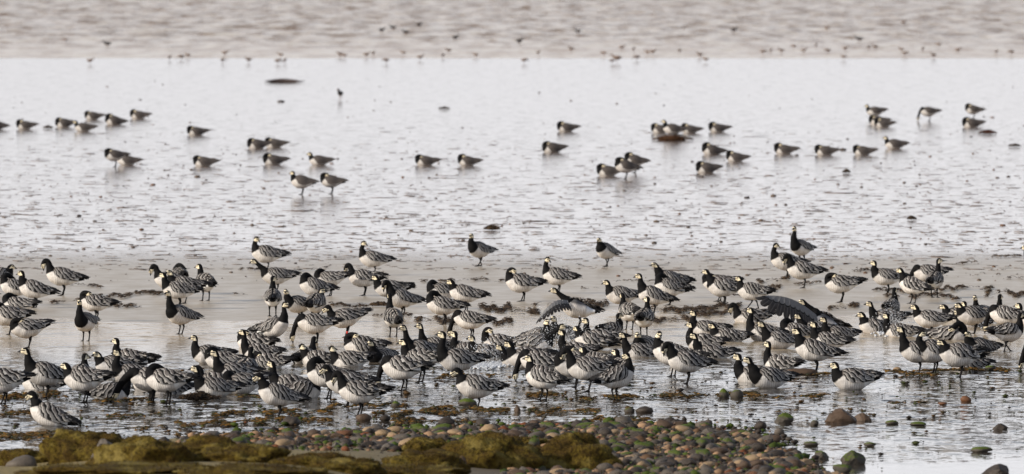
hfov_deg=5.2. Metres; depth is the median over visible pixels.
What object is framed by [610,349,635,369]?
barnacle goose
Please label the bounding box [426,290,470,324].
barnacle goose
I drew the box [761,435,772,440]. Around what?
cobble
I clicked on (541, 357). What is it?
barnacle goose
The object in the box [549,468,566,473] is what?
cobble
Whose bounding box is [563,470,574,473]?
cobble
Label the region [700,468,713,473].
cobble
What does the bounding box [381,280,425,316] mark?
barnacle goose
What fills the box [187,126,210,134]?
barnacle goose
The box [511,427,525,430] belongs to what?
rock
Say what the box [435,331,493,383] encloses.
barnacle goose
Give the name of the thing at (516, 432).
cobble
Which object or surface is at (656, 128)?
barnacle goose
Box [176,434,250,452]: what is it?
moss hummock
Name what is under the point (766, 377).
barnacle goose
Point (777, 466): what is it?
cobble
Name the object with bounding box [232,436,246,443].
cobble
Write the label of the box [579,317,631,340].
barnacle goose
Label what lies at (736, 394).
stone
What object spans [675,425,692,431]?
cobble
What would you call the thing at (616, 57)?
wader
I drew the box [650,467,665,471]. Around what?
cobble
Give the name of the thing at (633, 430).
cobble
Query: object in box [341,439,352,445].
cobble
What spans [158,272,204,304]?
barnacle goose
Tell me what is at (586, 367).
barnacle goose
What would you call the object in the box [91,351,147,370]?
barnacle goose
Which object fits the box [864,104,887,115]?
barnacle goose
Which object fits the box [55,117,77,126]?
barnacle goose
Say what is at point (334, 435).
cobble
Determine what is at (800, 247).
barnacle goose
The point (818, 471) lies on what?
cobble
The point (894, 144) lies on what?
barnacle goose
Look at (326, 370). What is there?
barnacle goose
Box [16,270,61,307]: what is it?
barnacle goose
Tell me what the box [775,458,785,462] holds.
cobble
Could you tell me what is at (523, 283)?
barnacle goose
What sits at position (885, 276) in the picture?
barnacle goose
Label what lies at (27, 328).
barnacle goose
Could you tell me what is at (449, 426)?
cobble
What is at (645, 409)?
rock
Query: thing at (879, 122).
barnacle goose
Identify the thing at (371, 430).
cobble
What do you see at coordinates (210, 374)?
barnacle goose
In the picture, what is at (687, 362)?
barnacle goose
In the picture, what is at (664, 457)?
cobble
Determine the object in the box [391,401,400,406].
stone
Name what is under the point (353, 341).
barnacle goose
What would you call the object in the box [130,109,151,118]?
barnacle goose
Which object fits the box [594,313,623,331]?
barnacle goose
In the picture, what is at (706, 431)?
cobble
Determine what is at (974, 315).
barnacle goose
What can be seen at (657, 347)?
barnacle goose
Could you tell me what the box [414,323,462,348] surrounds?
barnacle goose
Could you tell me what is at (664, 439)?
pebbles
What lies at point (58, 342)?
stream
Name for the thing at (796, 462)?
cobble
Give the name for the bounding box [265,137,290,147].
barnacle goose
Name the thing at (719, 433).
cobble
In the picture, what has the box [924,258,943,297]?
barnacle goose
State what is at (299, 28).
sea
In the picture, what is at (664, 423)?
cobble
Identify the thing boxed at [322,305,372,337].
barnacle goose
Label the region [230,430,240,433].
cobble
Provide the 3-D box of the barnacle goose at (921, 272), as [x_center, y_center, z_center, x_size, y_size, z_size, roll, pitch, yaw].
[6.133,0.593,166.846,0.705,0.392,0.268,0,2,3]
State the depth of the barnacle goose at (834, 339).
144.92 m
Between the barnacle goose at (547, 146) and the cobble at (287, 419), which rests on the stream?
the cobble at (287, 419)
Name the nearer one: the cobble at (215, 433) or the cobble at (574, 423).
the cobble at (215, 433)
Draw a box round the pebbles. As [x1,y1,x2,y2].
[175,415,843,473]
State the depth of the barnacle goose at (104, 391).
130.81 m
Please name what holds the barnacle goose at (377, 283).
on the mudflat
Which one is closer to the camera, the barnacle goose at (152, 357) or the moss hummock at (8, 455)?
the moss hummock at (8, 455)
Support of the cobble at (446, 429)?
on the shore
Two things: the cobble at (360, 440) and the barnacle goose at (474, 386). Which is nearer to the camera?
the cobble at (360, 440)
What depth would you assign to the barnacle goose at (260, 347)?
142.60 m
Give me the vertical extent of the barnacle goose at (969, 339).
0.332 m
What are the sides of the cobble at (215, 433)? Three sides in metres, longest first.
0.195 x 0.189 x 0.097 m
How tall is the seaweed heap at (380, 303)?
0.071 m
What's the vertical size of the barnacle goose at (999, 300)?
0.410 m
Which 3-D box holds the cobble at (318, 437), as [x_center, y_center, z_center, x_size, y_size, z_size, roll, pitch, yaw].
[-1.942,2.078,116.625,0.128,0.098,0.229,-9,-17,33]
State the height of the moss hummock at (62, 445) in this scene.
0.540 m
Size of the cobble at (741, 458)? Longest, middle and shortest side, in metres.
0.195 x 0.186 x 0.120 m
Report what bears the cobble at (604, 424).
on the shore
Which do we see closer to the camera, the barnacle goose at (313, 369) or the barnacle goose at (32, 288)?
the barnacle goose at (313, 369)
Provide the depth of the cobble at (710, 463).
111.29 m
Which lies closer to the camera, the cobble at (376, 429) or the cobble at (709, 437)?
the cobble at (709, 437)
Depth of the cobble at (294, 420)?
124.23 m
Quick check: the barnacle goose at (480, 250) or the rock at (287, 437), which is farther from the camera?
the barnacle goose at (480, 250)
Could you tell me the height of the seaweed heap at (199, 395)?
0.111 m
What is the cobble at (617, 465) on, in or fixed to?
on the shore
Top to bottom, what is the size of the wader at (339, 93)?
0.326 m
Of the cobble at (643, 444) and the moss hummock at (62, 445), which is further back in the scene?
the cobble at (643, 444)
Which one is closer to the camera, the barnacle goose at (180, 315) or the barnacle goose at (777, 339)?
the barnacle goose at (777, 339)
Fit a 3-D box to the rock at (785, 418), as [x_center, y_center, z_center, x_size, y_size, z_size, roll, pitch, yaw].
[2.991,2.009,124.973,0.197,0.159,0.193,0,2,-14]
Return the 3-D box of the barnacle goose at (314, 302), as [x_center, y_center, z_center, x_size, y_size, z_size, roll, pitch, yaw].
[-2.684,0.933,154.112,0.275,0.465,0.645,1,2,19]
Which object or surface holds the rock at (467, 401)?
on the stream
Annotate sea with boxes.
[0,0,1023,57]
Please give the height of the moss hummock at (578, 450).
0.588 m
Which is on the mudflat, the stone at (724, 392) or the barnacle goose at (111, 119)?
the barnacle goose at (111, 119)
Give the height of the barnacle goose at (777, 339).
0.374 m
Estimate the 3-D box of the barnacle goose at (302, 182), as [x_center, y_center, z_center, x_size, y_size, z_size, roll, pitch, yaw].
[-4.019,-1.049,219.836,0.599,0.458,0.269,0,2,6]
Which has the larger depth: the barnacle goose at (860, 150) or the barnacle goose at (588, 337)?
the barnacle goose at (860, 150)
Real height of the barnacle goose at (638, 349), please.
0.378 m
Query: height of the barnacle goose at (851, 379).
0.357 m
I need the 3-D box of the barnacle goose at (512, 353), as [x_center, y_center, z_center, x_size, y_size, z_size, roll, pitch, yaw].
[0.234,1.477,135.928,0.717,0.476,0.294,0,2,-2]
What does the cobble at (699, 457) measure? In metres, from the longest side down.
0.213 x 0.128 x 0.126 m
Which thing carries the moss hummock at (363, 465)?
on the shore
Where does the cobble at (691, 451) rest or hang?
on the shore
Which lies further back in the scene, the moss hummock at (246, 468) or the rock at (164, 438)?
the rock at (164, 438)
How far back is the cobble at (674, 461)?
111.56 m
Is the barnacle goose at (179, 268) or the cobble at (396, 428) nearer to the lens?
the cobble at (396, 428)
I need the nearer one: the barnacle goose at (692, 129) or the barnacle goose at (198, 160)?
the barnacle goose at (198, 160)
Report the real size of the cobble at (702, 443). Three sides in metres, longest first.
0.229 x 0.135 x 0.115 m
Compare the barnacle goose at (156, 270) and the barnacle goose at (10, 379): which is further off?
the barnacle goose at (156, 270)
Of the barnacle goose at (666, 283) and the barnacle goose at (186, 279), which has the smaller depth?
the barnacle goose at (666, 283)
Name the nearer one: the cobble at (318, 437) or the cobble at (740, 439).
the cobble at (318, 437)
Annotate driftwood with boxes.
[265,78,302,82]
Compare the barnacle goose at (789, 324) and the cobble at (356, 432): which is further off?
the barnacle goose at (789, 324)
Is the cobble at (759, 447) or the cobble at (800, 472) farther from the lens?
the cobble at (759, 447)
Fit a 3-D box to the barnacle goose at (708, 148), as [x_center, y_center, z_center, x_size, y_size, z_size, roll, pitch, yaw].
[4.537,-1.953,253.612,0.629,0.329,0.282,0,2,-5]
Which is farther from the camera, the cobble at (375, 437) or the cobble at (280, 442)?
the cobble at (375, 437)
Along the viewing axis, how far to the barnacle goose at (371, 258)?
173.31 m
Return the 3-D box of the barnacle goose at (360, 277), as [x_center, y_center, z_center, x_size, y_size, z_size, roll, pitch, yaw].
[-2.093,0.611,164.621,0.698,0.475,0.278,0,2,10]
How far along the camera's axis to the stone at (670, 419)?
123.63 m
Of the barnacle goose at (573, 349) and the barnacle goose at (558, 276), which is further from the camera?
the barnacle goose at (558, 276)
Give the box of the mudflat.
[0,58,1023,322]
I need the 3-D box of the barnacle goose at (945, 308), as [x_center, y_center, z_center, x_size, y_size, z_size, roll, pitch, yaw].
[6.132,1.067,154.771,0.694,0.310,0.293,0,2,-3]
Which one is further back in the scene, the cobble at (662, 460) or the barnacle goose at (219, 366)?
the barnacle goose at (219, 366)
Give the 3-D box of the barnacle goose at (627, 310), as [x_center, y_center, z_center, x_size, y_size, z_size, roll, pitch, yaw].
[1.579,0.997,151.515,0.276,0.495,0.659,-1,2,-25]
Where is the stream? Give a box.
[0,305,1023,473]
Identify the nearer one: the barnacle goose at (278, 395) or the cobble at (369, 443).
the cobble at (369, 443)
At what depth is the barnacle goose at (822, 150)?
253.00 m
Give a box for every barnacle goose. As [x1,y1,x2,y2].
[0,122,9,128]
[0,264,16,293]
[0,272,22,295]
[0,302,35,334]
[0,367,36,403]
[2,292,42,308]
[10,317,56,347]
[16,119,37,128]
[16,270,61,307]
[18,347,63,397]
[22,370,66,389]
[25,390,83,425]
[41,258,89,295]
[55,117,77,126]
[58,362,117,402]
[72,120,97,131]
[72,353,90,368]
[74,299,101,340]
[76,368,130,398]
[79,290,121,316]
[84,111,104,119]
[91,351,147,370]
[104,148,130,166]
[105,113,128,124]
[110,338,161,365]
[110,350,147,378]
[112,367,155,401]
[118,155,142,164]
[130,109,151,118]
[145,363,201,403]
[148,382,193,393]
[149,264,194,287]
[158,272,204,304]
[164,290,204,333]
[166,270,211,303]
[171,263,188,276]
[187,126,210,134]
[188,335,238,363]
[188,365,248,396]
[193,155,220,165]
[194,264,217,300]
[196,365,222,377]
[204,346,246,367]
[207,350,266,373]
[222,370,273,393]
[237,329,288,355]
[237,330,280,346]
[237,346,258,365]
[247,138,272,148]
[247,301,290,345]
[249,259,301,288]
[251,237,291,267]
[252,372,313,415]
[254,351,297,367]
[263,153,290,164]
[263,276,281,315]
[264,361,310,383]
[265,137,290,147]
[282,380,320,397]
[284,289,307,314]
[289,171,318,194]
[289,313,343,342]
[291,336,316,363]
[298,343,331,364]
[299,272,339,294]
[303,288,326,313]
[306,152,336,164]
[306,356,359,398]
[314,268,353,295]
[319,364,382,405]
[320,172,348,193]
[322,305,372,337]
[328,346,379,365]
[331,370,396,415]
[344,263,389,295]
[344,332,393,350]
[359,241,396,270]
[366,340,399,362]
[370,275,416,296]
[374,355,436,390]
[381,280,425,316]
[383,293,404,335]
[396,338,438,381]
[398,325,447,350]
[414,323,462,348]
[415,154,442,164]
[426,279,451,297]
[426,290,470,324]
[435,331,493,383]
[445,279,491,310]
[447,310,496,337]
[448,331,468,350]
[449,367,510,409]
[457,154,482,165]
[466,335,506,357]
[468,233,497,265]
[481,327,516,347]
[493,345,511,365]
[502,341,557,379]
[505,267,547,301]
[505,324,567,348]
[512,349,554,381]
[518,319,550,335]
[522,355,571,399]
[536,288,605,326]
[542,141,568,151]
[542,257,581,293]
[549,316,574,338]
[554,351,600,387]
[556,330,604,351]
[557,121,581,131]
[560,345,609,355]
[560,347,621,391]
[571,326,621,349]
[577,347,612,358]
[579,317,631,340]
[586,352,633,399]
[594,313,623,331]
[596,163,619,175]
[596,238,622,266]
[601,280,638,303]
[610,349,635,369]
[614,157,643,178]
[617,332,653,356]
[618,293,640,329]
[624,152,650,172]
[633,273,680,312]
[633,296,654,335]
[633,332,653,344]
[650,262,695,283]
[651,123,665,132]
[653,331,700,376]
[654,273,695,304]
[660,120,687,135]
[661,341,718,383]
[681,123,703,132]
[685,322,732,347]
[685,347,711,355]
[688,310,733,333]
[688,333,742,358]
[696,161,723,172]
[701,269,736,305]
[702,142,727,154]
[702,273,744,301]
[706,323,756,341]
[708,122,731,131]
[726,150,751,161]
[728,302,775,321]
[730,353,783,381]
[734,276,775,308]
[740,357,801,387]
[745,307,792,340]
[755,295,852,326]
[756,321,805,348]
[761,341,807,368]
[771,243,810,278]
[774,143,801,153]
[780,317,821,335]
[782,254,829,287]
[789,327,848,372]
[790,226,817,258]
[793,314,836,332]
[808,322,855,347]
[814,144,841,154]
[818,317,862,336]
[824,272,867,302]
[827,362,885,389]
[853,145,879,154]
[855,312,892,332]
[863,301,912,322]
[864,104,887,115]
[868,260,911,294]
[869,115,891,124]
[874,118,896,126]
[881,287,899,310]
[881,313,926,336]
[882,136,909,148]
[894,326,924,372]
[895,267,936,303]
[909,304,957,337]
[910,264,953,281]
[916,330,948,372]
[917,107,942,120]
[923,321,967,339]
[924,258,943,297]
[934,340,994,377]
[937,304,955,320]
[951,357,997,368]
[953,303,988,333]
[953,310,994,327]
[962,117,985,126]
[963,331,1006,351]
[965,103,986,117]
[973,295,988,307]
[983,304,1023,332]
[983,312,1023,350]
[996,294,1006,305]
[1013,303,1023,323]
[1018,346,1023,369]
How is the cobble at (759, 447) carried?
on the shore
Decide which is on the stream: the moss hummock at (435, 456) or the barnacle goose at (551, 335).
the barnacle goose at (551, 335)
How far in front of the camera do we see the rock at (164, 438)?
114.66 m
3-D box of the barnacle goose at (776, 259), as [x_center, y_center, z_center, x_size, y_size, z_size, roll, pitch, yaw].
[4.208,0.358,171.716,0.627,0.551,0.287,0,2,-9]
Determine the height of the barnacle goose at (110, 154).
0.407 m
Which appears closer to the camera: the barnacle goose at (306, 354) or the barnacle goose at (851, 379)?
the barnacle goose at (851, 379)
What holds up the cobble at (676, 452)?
on the shore
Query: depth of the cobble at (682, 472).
108.66 m
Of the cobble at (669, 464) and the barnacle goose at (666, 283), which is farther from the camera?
the barnacle goose at (666, 283)
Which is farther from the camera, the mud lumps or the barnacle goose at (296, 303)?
the mud lumps
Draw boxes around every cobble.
[203,431,219,435]
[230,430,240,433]
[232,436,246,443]
[255,439,268,443]
[263,432,276,436]
[274,439,290,445]
[281,428,292,432]
[283,416,291,425]
[284,431,295,436]
[289,417,300,425]
[290,440,297,445]
[296,437,304,442]
[307,429,321,436]
[315,435,325,440]
[321,429,328,434]
[330,433,343,437]
[337,430,352,435]
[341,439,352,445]
[350,436,366,440]
[352,430,363,434]
[356,438,363,442]
[361,441,376,445]
[365,428,375,433]
[369,436,381,440]
[372,424,382,427]
[373,427,391,431]
[375,430,389,436]
[377,440,387,445]
[381,443,394,448]
[387,426,402,431]
[392,433,409,438]
[398,438,411,444]
[399,429,411,433]
[410,426,427,429]
[432,423,453,429]
[432,427,449,431]
[435,434,446,439]
[438,416,454,424]
[447,429,462,435]
[451,435,464,438]
[468,425,476,430]
[476,418,489,425]
[480,424,497,430]
[507,469,526,473]
[508,430,524,435]
[524,423,539,426]
[528,431,545,437]
[528,438,539,445]
[533,465,545,470]
[536,470,551,473]
[540,422,555,427]
[543,428,558,431]
[547,433,559,436]
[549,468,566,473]
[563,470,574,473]
[571,420,582,427]
[575,422,593,427]
[578,468,591,472]
[596,463,613,470]
[598,427,612,435]
[599,422,616,428]
[599,440,610,446]
[608,469,623,473]
[611,429,620,434]
[611,443,630,449]
[612,463,623,468]
[615,416,632,421]
[615,423,626,427]
[616,437,628,441]
[620,452,632,455]
[625,438,637,443]
[629,429,644,432]
[630,431,647,437]
[630,467,642,472]
[632,458,651,465]
[634,442,653,449]
[636,461,649,467]
[640,449,652,452]
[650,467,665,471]
[655,457,673,461]
[655,458,667,463]
[655,462,674,466]
[656,419,673,427]
[660,469,673,473]
[665,467,676,471]
[667,459,678,464]
[668,450,682,455]
[669,431,683,437]
[674,421,687,424]
[674,470,689,473]
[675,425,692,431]
[681,459,696,465]
[682,424,694,429]
[686,441,697,446]
[689,448,701,453]
[690,454,702,461]
[695,449,710,455]
[696,436,713,440]
[696,439,707,447]
[699,461,714,466]
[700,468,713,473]
[701,428,716,434]
[705,443,718,448]
[710,447,728,453]
[715,431,728,435]
[715,466,727,469]
[721,438,734,443]
[729,429,744,433]
[733,457,748,461]
[735,436,744,441]
[736,460,751,468]
[738,446,751,450]
[744,439,760,444]
[745,454,760,460]
[749,433,762,438]
[750,443,766,451]
[750,459,764,466]
[754,421,766,429]
[757,438,765,444]
[759,466,771,472]
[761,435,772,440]
[767,449,785,456]
[770,468,785,473]
[771,435,781,442]
[771,464,785,470]
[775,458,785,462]
[781,461,792,466]
[785,456,800,460]
[788,459,802,467]
[794,471,806,473]
[802,459,812,464]
[814,470,824,473]
[833,464,851,472]
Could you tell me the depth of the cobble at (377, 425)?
123.00 m
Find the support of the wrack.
on the mudflat
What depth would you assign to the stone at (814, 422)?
124.20 m
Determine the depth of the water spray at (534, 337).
143.59 m
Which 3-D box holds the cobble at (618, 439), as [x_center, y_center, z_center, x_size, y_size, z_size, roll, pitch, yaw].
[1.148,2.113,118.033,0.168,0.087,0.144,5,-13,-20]
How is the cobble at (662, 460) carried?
on the shore
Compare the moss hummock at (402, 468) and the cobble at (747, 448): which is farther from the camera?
the cobble at (747, 448)
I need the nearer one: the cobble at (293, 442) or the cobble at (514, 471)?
the cobble at (514, 471)
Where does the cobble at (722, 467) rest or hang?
on the shore
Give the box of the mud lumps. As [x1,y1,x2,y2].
[0,84,1023,280]
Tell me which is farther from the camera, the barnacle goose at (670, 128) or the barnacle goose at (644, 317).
the barnacle goose at (670, 128)
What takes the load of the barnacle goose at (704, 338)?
on the stream
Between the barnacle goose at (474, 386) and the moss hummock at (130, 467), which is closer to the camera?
the moss hummock at (130, 467)
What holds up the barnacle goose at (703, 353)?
on the stream
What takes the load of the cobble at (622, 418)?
on the shore
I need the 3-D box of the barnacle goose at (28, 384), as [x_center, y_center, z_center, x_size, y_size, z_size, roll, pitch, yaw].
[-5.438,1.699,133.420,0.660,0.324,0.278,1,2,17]
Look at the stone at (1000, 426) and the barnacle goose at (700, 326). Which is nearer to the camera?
the stone at (1000, 426)
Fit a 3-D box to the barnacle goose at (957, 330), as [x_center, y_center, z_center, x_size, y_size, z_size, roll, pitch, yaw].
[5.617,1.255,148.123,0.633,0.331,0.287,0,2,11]
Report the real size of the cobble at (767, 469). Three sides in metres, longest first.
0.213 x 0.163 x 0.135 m
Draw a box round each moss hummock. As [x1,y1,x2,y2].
[0,448,48,465]
[13,459,210,473]
[38,428,124,464]
[84,434,199,463]
[172,461,333,473]
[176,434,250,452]
[194,443,291,462]
[268,450,355,466]
[306,456,387,473]
[380,447,470,473]
[381,462,471,473]
[401,436,447,451]
[441,430,548,469]
[509,435,547,445]
[536,431,623,469]
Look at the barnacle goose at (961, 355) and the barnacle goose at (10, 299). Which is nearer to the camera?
the barnacle goose at (961, 355)
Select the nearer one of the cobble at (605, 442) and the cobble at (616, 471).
the cobble at (616, 471)
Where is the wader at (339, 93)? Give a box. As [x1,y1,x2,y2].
[337,88,342,99]
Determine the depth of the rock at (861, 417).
125.44 m
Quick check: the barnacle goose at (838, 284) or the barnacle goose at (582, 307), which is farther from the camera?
the barnacle goose at (838, 284)
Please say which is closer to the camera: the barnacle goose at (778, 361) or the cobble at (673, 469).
the cobble at (673, 469)
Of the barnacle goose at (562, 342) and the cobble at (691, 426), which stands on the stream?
the barnacle goose at (562, 342)
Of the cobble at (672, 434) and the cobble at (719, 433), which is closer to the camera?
the cobble at (672, 434)
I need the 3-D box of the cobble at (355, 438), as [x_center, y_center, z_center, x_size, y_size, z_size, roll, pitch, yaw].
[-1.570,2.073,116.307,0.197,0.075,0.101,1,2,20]
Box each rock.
[5,455,36,466]
[91,439,111,456]
[157,436,171,441]
[277,436,294,440]
[458,398,476,404]
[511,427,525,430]
[635,406,652,412]
[774,413,793,422]
[788,368,817,374]
[815,451,828,458]
[825,408,856,422]
[840,450,865,464]
[854,413,870,420]
[910,421,925,425]
[970,446,992,451]
[982,463,1008,473]
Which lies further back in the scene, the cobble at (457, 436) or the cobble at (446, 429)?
the cobble at (446, 429)
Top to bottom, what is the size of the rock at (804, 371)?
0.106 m
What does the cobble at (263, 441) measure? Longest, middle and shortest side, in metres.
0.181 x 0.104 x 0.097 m
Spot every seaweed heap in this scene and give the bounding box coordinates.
[177,391,219,399]
[369,301,386,305]
[483,224,499,229]
[652,133,693,140]
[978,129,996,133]
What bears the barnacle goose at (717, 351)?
on the stream
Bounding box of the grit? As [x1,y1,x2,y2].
[0,367,1022,468]
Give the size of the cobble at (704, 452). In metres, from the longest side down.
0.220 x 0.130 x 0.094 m
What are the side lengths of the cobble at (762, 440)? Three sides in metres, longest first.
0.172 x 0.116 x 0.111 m
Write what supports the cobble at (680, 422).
on the shore
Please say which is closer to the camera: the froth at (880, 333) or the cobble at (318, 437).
the cobble at (318, 437)
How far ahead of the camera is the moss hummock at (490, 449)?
110.07 m
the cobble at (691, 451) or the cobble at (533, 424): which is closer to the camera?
the cobble at (691, 451)
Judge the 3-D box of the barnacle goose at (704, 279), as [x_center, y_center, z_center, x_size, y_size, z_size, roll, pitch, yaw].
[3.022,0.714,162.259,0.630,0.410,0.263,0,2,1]
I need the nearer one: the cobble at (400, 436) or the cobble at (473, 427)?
the cobble at (400, 436)
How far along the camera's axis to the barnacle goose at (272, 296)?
156.44 m
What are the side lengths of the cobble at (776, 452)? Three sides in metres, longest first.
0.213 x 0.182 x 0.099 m
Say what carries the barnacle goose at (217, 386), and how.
on the stream
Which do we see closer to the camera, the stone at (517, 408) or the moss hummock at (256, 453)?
the moss hummock at (256, 453)
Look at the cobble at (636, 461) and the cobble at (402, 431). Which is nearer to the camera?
the cobble at (636, 461)
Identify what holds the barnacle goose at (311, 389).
on the stream
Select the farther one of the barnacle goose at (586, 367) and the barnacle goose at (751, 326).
the barnacle goose at (751, 326)
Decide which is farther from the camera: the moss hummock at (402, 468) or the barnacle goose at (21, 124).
the barnacle goose at (21, 124)
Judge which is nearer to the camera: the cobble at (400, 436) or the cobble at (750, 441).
the cobble at (400, 436)
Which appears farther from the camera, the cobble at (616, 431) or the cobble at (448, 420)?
the cobble at (448, 420)
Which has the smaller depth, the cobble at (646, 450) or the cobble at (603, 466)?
the cobble at (603, 466)
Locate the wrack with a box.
[48,253,1023,325]
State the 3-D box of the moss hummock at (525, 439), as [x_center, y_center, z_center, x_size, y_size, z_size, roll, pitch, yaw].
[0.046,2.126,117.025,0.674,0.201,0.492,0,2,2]
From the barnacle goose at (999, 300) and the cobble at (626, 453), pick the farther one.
the barnacle goose at (999, 300)
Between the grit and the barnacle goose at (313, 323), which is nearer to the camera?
the grit
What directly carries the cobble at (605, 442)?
on the shore
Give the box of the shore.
[0,422,805,473]
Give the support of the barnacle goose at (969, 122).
on the mudflat
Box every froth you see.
[471,361,513,370]
[870,331,899,336]
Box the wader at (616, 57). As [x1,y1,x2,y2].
[609,54,621,62]
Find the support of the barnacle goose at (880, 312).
on the stream
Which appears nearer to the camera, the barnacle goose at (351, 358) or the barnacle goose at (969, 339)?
the barnacle goose at (351, 358)
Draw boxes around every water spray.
[447,302,598,369]
[872,293,983,335]
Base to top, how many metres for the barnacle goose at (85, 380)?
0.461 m
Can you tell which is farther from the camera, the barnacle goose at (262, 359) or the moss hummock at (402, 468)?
the barnacle goose at (262, 359)
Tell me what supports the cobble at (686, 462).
on the shore
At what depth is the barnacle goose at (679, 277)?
163.68 m
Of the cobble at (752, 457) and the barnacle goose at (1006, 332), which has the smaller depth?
the cobble at (752, 457)
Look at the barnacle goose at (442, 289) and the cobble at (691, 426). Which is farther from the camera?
the barnacle goose at (442, 289)
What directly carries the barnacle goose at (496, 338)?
on the stream
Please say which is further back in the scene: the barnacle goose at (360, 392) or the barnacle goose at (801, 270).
the barnacle goose at (801, 270)
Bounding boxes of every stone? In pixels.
[356,414,371,420]
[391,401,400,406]
[514,405,520,411]
[551,465,562,469]
[624,407,634,412]
[664,417,673,421]
[719,388,728,397]
[730,390,743,397]
[803,441,817,445]
[810,420,818,425]
[863,442,875,445]
[885,420,898,424]
[960,396,970,401]
[985,365,995,370]
[992,423,1007,429]
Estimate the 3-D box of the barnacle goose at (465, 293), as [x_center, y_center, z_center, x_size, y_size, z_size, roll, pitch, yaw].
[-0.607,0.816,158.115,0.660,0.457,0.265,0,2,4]
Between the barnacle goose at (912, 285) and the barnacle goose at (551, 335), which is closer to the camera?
the barnacle goose at (551, 335)
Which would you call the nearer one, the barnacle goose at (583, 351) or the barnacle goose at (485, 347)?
the barnacle goose at (583, 351)
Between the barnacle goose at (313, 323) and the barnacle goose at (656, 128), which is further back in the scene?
the barnacle goose at (656, 128)
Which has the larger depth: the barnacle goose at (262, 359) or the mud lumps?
the mud lumps
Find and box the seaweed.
[0,365,1023,451]
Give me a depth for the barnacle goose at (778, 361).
139.03 m
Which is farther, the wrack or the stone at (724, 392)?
the wrack
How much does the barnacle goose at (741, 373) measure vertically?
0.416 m
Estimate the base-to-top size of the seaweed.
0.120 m
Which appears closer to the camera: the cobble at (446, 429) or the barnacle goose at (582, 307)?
the cobble at (446, 429)
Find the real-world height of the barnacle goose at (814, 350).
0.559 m
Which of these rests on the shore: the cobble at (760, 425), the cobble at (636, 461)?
the cobble at (636, 461)
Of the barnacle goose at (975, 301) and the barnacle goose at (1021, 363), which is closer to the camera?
the barnacle goose at (1021, 363)
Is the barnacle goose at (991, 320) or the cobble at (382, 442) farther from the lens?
the barnacle goose at (991, 320)
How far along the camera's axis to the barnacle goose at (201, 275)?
162.39 m
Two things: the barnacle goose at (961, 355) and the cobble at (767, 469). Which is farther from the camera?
the barnacle goose at (961, 355)
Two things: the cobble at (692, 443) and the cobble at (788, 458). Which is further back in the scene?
the cobble at (692, 443)
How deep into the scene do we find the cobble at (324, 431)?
119.34 m
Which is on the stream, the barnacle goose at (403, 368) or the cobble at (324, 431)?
the barnacle goose at (403, 368)
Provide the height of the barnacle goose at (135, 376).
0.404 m
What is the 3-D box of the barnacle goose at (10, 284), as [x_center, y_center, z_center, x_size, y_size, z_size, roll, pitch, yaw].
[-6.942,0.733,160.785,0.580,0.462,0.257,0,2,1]
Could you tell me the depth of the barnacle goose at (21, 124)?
280.54 m
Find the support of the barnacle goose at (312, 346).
on the stream
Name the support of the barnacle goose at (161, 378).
on the stream
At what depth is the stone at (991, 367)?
138.63 m
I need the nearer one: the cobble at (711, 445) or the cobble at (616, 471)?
the cobble at (616, 471)
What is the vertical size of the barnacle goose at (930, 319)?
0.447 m
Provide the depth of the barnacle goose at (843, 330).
148.38 m
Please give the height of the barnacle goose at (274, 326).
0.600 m
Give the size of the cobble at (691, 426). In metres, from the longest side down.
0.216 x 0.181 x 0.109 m
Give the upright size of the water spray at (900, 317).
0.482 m
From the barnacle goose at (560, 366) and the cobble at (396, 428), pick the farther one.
the barnacle goose at (560, 366)
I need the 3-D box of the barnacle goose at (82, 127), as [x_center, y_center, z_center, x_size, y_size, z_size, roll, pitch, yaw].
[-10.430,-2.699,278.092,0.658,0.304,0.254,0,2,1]
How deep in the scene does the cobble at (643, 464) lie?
110.74 m
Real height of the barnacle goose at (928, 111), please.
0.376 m
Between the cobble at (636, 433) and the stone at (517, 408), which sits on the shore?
the cobble at (636, 433)
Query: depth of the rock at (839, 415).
125.00 m
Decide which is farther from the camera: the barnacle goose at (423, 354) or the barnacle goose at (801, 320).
the barnacle goose at (801, 320)
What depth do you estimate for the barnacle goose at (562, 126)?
278.01 m
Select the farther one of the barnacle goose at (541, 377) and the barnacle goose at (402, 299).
the barnacle goose at (402, 299)
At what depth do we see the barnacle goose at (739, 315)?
154.31 m
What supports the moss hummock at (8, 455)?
on the shore
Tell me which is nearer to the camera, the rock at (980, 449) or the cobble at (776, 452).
the cobble at (776, 452)
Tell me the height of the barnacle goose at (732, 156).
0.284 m
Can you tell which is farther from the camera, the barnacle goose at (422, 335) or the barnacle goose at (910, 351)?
the barnacle goose at (422, 335)
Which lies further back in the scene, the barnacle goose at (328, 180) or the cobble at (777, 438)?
the barnacle goose at (328, 180)
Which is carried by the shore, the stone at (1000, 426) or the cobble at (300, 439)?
the cobble at (300, 439)
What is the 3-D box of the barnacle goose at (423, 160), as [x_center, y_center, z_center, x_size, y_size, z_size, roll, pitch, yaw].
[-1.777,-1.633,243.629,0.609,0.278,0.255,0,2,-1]
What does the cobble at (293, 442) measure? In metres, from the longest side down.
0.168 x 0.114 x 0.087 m
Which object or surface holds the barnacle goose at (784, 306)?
on the stream
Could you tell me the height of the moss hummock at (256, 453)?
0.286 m
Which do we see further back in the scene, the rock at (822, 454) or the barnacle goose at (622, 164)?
the barnacle goose at (622, 164)
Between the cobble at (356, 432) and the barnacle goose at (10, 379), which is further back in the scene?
the barnacle goose at (10, 379)
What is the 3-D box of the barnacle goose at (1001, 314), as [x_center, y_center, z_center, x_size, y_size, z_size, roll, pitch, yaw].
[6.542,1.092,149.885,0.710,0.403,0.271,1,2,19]
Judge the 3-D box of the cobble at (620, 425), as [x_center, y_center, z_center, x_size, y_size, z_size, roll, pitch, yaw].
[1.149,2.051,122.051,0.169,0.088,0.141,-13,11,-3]

